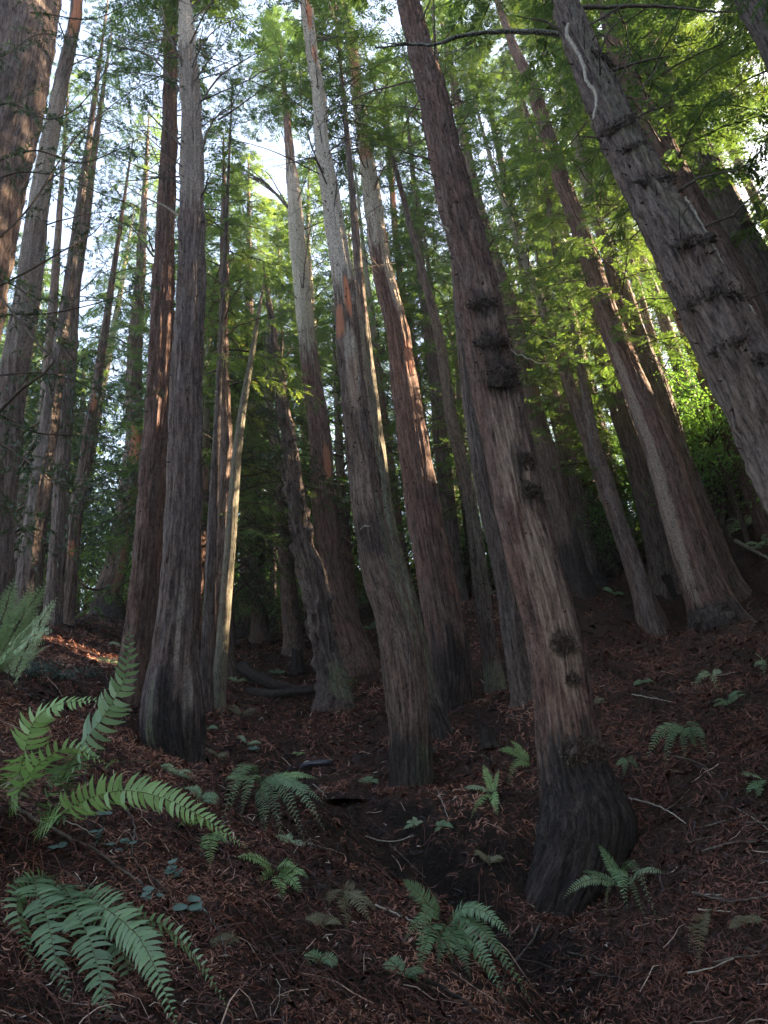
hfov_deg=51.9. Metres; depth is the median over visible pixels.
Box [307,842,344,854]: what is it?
fallen branch
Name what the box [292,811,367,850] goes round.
stick
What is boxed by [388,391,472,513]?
leafy tree
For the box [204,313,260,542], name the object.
redwood tree
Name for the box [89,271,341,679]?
redwood tree
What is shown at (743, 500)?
bush
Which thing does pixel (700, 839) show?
stick
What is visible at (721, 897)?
stick
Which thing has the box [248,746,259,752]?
ground plant
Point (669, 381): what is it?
leafy tree
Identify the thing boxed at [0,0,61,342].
redwood tree
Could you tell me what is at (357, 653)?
redwood tree
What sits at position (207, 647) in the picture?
redwood tree
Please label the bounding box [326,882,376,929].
fern
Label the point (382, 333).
redwood tree
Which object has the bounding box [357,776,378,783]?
fern
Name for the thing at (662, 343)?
leafy tree
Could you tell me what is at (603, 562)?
bush
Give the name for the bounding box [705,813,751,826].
stick
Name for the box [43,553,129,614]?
bush
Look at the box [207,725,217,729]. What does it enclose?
fern
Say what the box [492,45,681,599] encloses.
redwood tree
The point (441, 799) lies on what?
stick
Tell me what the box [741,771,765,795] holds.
fern
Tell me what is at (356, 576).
bush
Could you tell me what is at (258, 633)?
redwood tree
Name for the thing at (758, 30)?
redwood tree
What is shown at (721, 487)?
bush
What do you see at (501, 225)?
redwood tree
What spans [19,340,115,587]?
redwood tree
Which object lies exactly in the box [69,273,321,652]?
redwood tree
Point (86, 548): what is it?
understory tree
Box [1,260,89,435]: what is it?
redwood tree
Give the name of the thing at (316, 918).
fern
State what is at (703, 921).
fern
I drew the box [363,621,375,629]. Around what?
fern
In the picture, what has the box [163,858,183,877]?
ground plant
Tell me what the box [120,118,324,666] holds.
redwood tree
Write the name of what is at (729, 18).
redwood tree
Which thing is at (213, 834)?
fern
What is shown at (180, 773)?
fern
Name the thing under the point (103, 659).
fern
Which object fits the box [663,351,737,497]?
leafy tree
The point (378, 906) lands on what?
fallen branch
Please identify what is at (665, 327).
redwood tree
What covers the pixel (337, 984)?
stick
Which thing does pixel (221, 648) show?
bare tree
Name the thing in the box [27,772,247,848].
fern
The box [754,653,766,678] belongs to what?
fern
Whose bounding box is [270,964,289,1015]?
stick
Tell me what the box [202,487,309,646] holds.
understory tree
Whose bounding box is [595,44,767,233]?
redwood tree
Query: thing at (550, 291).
redwood tree
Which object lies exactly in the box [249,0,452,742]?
redwood tree
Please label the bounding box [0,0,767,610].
sky
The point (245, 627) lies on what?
redwood tree
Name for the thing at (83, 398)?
redwood tree
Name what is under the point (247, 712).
fern
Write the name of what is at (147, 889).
ground plant
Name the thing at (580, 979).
stick
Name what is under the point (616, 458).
bush
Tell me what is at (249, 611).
bush
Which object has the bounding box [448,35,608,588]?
redwood tree
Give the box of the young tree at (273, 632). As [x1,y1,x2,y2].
[242,323,309,635]
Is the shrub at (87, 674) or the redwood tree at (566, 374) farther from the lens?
the redwood tree at (566, 374)
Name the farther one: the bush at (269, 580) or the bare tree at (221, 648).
the bush at (269, 580)
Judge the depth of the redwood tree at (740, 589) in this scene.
25.42 m
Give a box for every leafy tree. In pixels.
[89,402,123,563]
[94,442,124,572]
[236,372,347,587]
[263,387,395,533]
[266,430,351,541]
[326,359,468,498]
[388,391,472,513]
[548,356,671,440]
[589,344,697,463]
[636,283,699,430]
[649,369,754,550]
[655,339,724,496]
[656,349,718,437]
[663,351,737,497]
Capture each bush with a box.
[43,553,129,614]
[44,508,132,614]
[45,562,97,613]
[76,574,129,612]
[202,564,279,621]
[234,554,301,600]
[234,582,301,633]
[252,553,361,636]
[296,519,410,604]
[297,577,367,617]
[339,487,462,602]
[353,519,459,606]
[400,467,493,582]
[455,494,465,573]
[461,524,490,573]
[570,488,645,580]
[578,497,644,575]
[583,435,636,527]
[588,464,640,530]
[596,388,742,544]
[612,373,739,521]
[614,387,738,508]
[625,401,763,546]
[668,379,746,507]
[685,403,745,506]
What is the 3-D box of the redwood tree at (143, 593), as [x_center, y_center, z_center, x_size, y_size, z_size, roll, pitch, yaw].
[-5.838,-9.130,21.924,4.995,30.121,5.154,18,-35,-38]
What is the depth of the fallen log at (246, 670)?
20.40 m
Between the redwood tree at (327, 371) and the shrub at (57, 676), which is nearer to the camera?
the shrub at (57, 676)
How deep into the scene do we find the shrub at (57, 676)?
14.14 m
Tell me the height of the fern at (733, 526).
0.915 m
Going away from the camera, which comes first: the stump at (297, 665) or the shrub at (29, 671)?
the shrub at (29, 671)
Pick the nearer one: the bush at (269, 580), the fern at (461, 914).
the fern at (461, 914)
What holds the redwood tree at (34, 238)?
on the ground
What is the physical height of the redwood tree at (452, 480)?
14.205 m
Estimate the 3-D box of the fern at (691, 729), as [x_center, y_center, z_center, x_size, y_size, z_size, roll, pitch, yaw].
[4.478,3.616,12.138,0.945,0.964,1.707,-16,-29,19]
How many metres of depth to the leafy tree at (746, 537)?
25.84 m
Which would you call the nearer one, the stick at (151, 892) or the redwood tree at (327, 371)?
the stick at (151, 892)
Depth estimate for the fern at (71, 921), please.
3.84 m
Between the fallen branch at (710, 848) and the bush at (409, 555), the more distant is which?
the bush at (409, 555)
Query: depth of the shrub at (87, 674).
14.96 m
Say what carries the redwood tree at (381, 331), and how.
on the ground
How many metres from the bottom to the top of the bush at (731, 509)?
5.858 m
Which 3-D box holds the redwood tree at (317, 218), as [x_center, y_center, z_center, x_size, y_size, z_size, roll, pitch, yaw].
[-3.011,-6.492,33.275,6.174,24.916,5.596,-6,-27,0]
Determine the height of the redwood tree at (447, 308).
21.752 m
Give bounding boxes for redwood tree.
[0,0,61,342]
[0,0,150,645]
[0,231,80,449]
[0,317,8,363]
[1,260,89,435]
[13,0,151,624]
[14,321,108,579]
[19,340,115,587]
[23,14,148,626]
[29,200,151,600]
[29,345,123,570]
[32,59,114,615]
[35,130,155,626]
[35,336,118,500]
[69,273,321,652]
[77,0,292,766]
[77,101,176,619]
[81,361,147,573]
[88,0,245,707]
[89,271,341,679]
[94,191,274,457]
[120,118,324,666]
[141,150,298,633]
[200,67,278,714]
[204,0,433,789]
[204,312,341,643]
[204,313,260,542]
[207,299,364,656]
[209,146,287,640]
[210,3,379,678]
[230,193,332,607]
[242,220,334,503]
[243,300,447,617]
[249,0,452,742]
[251,149,377,505]
[258,0,474,713]
[262,263,355,713]
[290,292,344,455]
[306,306,479,568]
[317,201,388,397]
[320,0,637,920]
[323,147,439,577]
[337,21,507,694]
[339,296,479,611]
[348,49,429,440]
[359,66,468,602]
[365,253,394,449]
[374,0,767,514]
[374,177,493,598]
[376,204,460,539]
[388,0,596,600]
[392,0,532,709]
[392,293,484,592]
[421,311,461,524]
[436,267,637,531]
[437,71,670,632]
[437,261,453,381]
[445,0,752,630]
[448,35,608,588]
[477,274,632,503]
[486,0,751,602]
[486,149,628,560]
[486,199,553,432]
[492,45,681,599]
[497,50,628,562]
[499,0,732,509]
[509,0,767,328]
[509,138,666,635]
[522,0,767,306]
[523,202,601,392]
[527,17,767,536]
[532,205,637,518]
[535,291,632,569]
[556,93,725,506]
[568,141,682,365]
[570,146,681,408]
[584,0,767,229]
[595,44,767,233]
[636,251,685,360]
[642,283,690,375]
[655,3,767,238]
[666,144,767,306]
[667,0,767,250]
[691,4,767,229]
[696,0,767,41]
[705,0,767,240]
[734,0,767,70]
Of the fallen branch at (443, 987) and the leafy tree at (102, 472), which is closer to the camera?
the fallen branch at (443, 987)
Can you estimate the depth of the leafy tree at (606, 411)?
37.66 m
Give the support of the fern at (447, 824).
on the ground
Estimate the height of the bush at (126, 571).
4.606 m
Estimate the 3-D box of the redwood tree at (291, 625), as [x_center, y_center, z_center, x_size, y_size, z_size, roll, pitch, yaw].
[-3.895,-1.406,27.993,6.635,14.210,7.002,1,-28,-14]
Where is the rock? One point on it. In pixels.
(314, 763)
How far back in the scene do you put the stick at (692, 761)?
11.34 m
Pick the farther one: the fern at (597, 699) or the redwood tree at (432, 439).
the redwood tree at (432, 439)
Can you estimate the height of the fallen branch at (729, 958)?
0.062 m
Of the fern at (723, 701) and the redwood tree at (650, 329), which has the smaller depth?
the fern at (723, 701)
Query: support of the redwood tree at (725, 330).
on the ground
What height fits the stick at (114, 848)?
0.149 m
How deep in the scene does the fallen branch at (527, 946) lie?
8.51 m
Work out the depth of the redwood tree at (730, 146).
26.32 m
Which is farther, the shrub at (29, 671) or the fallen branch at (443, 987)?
the shrub at (29, 671)
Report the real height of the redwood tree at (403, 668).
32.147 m
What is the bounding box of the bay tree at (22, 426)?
[0,0,192,596]
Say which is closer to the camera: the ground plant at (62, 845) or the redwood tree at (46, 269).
the ground plant at (62, 845)
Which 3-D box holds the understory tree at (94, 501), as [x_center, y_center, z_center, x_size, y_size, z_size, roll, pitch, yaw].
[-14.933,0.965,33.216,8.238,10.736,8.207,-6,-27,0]
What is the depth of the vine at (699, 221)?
11.76 m
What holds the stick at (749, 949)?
on the ground
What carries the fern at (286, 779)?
on the ground
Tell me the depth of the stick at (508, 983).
5.47 m
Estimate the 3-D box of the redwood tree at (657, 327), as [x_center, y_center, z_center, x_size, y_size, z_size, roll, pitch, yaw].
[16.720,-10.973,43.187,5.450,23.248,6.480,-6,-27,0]
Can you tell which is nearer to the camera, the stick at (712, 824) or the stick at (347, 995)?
the stick at (347, 995)
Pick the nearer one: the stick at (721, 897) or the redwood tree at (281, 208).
the stick at (721, 897)
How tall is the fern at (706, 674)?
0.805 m
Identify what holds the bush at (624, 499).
on the ground
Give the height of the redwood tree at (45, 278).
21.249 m
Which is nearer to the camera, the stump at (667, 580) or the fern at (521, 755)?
the fern at (521, 755)
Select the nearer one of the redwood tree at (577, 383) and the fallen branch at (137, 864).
the fallen branch at (137, 864)
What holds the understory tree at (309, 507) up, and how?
on the ground
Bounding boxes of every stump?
[289,647,308,674]
[479,725,501,749]
[661,572,677,596]
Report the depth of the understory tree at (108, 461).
26.61 m
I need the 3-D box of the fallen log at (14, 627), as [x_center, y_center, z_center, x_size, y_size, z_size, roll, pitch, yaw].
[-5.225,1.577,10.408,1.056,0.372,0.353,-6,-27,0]
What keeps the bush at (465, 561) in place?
on the ground
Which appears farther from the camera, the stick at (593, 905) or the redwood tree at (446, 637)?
the redwood tree at (446, 637)
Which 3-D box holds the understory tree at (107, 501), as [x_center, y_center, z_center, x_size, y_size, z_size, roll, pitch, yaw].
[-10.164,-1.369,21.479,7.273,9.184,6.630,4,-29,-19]
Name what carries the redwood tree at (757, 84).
on the ground
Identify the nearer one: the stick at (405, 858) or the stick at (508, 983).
the stick at (508, 983)
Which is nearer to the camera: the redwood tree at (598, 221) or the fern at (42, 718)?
the fern at (42, 718)
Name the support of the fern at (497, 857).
on the ground
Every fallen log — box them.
[0,617,22,637]
[236,661,314,692]
[245,687,313,698]
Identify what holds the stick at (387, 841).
on the ground
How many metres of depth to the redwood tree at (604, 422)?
39.22 m
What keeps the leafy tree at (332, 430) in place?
on the ground
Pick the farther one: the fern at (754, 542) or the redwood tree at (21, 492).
the redwood tree at (21, 492)
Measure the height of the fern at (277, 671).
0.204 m
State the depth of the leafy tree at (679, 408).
28.36 m
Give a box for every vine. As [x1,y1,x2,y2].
[565,22,597,120]
[684,196,755,314]
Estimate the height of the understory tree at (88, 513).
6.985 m
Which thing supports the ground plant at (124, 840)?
on the ground
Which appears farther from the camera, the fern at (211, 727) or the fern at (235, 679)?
the fern at (235, 679)
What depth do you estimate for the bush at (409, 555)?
27.65 m
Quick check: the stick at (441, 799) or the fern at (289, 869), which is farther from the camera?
the stick at (441, 799)
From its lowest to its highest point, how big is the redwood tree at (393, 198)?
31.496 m
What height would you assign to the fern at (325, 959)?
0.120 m
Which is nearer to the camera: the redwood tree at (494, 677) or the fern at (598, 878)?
the fern at (598, 878)
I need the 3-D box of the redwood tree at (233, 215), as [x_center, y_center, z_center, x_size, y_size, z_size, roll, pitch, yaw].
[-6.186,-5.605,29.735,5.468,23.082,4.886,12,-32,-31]
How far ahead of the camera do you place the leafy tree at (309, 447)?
39.95 m
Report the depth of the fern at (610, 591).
24.22 m
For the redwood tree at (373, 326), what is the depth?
30.75 m
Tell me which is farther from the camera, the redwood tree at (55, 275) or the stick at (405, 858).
the redwood tree at (55, 275)
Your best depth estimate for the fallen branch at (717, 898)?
7.01 m
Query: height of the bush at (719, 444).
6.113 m
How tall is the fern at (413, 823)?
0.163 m
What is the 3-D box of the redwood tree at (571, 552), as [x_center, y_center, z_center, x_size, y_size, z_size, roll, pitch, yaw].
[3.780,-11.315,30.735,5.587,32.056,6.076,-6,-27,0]
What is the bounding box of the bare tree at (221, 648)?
[213,274,265,712]
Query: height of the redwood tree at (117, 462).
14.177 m
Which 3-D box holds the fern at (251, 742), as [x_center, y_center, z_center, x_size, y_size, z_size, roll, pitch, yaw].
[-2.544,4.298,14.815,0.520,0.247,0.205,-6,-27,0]
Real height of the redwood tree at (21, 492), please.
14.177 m
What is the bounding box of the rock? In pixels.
[299,760,333,768]
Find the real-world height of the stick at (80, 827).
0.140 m
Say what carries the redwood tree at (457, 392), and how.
on the ground
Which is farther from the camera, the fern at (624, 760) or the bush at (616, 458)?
the bush at (616, 458)
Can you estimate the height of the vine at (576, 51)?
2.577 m
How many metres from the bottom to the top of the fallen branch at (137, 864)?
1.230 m
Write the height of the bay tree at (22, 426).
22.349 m
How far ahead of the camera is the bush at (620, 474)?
32.15 m
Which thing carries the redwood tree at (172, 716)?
on the ground
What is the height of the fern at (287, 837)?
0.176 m
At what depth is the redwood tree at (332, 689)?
20.92 m
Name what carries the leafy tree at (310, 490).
on the ground
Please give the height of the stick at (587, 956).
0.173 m
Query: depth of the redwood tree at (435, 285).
43.49 m
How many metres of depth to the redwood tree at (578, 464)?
27.18 m
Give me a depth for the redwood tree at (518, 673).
17.49 m
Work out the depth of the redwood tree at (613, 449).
29.05 m
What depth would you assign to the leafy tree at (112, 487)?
51.73 m
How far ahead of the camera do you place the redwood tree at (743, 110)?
26.88 m
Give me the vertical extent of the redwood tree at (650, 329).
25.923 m
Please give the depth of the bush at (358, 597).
29.46 m
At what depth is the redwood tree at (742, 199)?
34.24 m
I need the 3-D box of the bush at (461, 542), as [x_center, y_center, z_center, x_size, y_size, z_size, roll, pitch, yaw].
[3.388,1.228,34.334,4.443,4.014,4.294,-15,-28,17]
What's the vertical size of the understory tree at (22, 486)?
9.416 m
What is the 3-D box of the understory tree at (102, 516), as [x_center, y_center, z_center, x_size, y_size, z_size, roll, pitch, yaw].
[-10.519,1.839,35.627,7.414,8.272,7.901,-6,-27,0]
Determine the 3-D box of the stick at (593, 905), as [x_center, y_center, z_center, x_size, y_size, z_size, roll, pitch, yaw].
[2.180,4.108,8.585,0.138,0.512,1.524,-6,-27,0]
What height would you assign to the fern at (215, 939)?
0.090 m
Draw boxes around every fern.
[0,576,51,671]
[0,696,107,828]
[0,868,232,1023]
[5,585,57,691]
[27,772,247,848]
[41,624,185,801]
[95,656,117,664]
[160,763,192,779]
[176,814,227,861]
[183,785,219,803]
[205,748,227,757]
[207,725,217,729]
[210,930,239,947]
[219,763,325,843]
[226,677,252,683]
[227,704,256,716]
[236,735,259,745]
[238,852,307,901]
[268,669,284,673]
[275,832,304,845]
[304,911,341,927]
[304,949,338,968]
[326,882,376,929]
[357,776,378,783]
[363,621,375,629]
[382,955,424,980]
[402,879,532,1005]
[403,817,422,829]
[434,820,452,831]
[464,765,499,819]
[473,849,503,865]
[498,741,532,786]
[562,842,663,927]
[594,697,604,704]
[603,587,624,595]
[617,755,638,774]
[633,679,654,685]
[647,721,707,768]
[687,907,712,967]
[693,669,720,691]
[713,690,747,705]
[721,518,748,531]
[725,516,752,533]
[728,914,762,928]
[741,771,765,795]
[742,534,767,551]
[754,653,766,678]
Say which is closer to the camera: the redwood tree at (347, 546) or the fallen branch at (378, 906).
the fallen branch at (378, 906)
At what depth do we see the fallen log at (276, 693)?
19.75 m
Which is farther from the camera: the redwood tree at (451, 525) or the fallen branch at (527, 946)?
the redwood tree at (451, 525)
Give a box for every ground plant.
[49,842,66,854]
[89,827,114,846]
[96,811,111,823]
[115,838,136,853]
[141,886,163,905]
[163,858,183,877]
[171,895,201,918]
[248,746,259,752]
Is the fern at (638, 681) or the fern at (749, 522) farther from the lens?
the fern at (749, 522)
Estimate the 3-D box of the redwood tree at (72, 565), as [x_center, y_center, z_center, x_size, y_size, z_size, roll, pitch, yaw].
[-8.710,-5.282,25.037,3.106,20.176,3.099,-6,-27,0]
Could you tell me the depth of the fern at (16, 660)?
10.46 m
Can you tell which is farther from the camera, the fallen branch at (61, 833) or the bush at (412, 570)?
the bush at (412, 570)
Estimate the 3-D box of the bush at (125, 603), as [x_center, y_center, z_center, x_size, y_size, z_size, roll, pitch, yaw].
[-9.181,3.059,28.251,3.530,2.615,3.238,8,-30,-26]
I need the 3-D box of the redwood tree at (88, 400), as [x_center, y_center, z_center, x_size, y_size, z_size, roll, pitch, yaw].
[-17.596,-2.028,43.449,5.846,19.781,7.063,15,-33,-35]
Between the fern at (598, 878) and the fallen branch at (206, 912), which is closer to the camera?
the fallen branch at (206, 912)
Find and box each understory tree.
[0,330,137,573]
[14,386,137,589]
[16,445,134,576]
[22,431,115,541]
[28,431,133,612]
[84,474,134,584]
[92,417,268,585]
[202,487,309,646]
[239,456,365,594]
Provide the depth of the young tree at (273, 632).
31.35 m
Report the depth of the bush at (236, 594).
32.70 m
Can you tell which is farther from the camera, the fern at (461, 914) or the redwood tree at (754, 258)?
the redwood tree at (754, 258)
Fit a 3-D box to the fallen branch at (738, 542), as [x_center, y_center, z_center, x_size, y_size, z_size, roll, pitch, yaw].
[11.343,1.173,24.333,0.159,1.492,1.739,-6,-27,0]
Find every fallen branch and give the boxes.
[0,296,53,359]
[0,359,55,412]
[13,804,143,887]
[77,577,109,590]
[106,806,186,929]
[201,905,240,956]
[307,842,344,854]
[375,904,413,922]
[425,978,478,1012]
[510,922,564,973]
[628,791,687,823]
[691,891,767,902]
[702,840,767,852]
[711,952,767,962]
[733,539,767,559]
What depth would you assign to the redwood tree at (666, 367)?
49.06 m
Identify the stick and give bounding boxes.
[66,820,95,836]
[93,842,139,859]
[130,886,178,893]
[169,963,196,972]
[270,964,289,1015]
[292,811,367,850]
[325,974,354,991]
[334,989,361,1015]
[365,834,411,841]
[389,843,425,877]
[435,784,449,820]
[493,973,546,985]
[506,713,534,723]
[564,975,600,982]
[567,951,611,962]
[581,865,608,914]
[588,971,615,977]
[631,694,671,701]
[673,755,715,773]
[686,833,720,842]
[687,958,733,973]
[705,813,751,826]
[711,893,735,899]
[739,947,760,953]
[746,819,767,823]
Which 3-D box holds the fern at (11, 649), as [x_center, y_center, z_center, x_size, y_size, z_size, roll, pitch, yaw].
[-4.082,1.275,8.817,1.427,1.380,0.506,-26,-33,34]
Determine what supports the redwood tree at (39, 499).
on the ground
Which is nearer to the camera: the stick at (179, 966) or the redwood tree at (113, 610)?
the stick at (179, 966)
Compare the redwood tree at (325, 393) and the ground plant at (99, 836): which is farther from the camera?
the redwood tree at (325, 393)
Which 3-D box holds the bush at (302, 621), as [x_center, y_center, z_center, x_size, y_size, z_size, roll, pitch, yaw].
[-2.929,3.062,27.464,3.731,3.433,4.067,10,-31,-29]
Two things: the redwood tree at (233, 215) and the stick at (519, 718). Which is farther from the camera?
the redwood tree at (233, 215)
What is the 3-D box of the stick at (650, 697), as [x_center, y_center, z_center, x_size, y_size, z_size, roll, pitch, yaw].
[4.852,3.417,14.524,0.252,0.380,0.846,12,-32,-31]
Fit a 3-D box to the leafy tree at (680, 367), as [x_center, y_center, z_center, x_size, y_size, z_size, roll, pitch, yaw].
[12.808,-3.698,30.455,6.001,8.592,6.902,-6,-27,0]
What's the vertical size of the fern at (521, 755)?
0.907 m
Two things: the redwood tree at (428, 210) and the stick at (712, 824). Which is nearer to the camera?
the stick at (712, 824)
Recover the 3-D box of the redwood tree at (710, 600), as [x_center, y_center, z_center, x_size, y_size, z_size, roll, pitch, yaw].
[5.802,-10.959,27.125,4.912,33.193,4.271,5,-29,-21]
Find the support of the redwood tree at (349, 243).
on the ground
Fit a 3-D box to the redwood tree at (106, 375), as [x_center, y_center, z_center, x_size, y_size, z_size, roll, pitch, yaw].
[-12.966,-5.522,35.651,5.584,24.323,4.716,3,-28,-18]
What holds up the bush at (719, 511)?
on the ground
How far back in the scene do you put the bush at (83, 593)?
30.99 m
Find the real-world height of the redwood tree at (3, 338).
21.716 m
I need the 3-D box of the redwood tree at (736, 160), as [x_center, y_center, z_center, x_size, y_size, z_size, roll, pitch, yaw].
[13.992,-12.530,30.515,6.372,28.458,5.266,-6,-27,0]
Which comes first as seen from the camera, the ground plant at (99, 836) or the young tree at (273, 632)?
the ground plant at (99, 836)
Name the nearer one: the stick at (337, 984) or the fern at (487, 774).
the stick at (337, 984)
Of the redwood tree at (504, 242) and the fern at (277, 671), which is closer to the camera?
the fern at (277, 671)
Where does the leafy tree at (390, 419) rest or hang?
on the ground
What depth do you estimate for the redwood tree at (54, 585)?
22.75 m
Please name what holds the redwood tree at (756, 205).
on the ground
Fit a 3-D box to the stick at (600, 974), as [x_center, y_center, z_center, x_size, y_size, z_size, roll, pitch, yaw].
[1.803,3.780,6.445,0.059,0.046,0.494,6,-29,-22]
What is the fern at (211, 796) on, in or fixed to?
on the ground
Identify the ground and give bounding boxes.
[0,507,767,1023]
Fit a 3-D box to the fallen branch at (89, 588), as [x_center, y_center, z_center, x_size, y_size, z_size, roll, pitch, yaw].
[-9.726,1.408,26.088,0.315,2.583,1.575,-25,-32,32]
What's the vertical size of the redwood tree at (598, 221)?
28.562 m
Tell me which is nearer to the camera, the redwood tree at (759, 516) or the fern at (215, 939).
the fern at (215, 939)
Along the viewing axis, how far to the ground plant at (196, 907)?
4.61 m
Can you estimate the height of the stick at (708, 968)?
0.076 m
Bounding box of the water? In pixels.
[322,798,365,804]
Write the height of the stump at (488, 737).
0.428 m
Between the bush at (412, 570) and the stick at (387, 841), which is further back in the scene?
the bush at (412, 570)
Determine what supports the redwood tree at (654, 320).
on the ground
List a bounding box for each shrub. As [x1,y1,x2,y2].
[11,656,54,677]
[34,657,82,683]
[73,663,106,678]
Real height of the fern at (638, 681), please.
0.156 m
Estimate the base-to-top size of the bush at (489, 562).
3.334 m
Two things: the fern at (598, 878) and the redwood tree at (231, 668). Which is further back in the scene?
the redwood tree at (231, 668)
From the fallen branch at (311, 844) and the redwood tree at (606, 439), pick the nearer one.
the fallen branch at (311, 844)
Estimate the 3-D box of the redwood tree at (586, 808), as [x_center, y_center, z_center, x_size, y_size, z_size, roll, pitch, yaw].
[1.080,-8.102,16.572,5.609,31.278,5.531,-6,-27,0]
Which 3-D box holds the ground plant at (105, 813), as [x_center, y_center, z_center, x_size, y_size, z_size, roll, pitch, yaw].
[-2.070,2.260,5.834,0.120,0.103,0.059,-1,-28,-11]
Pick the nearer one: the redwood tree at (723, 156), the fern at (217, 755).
the fern at (217, 755)
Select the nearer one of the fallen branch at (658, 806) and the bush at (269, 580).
the fallen branch at (658, 806)
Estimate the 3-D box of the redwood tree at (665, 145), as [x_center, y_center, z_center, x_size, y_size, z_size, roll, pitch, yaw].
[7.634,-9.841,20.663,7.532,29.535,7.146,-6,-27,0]
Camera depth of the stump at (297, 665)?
22.83 m
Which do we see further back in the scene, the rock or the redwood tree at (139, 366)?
the redwood tree at (139, 366)

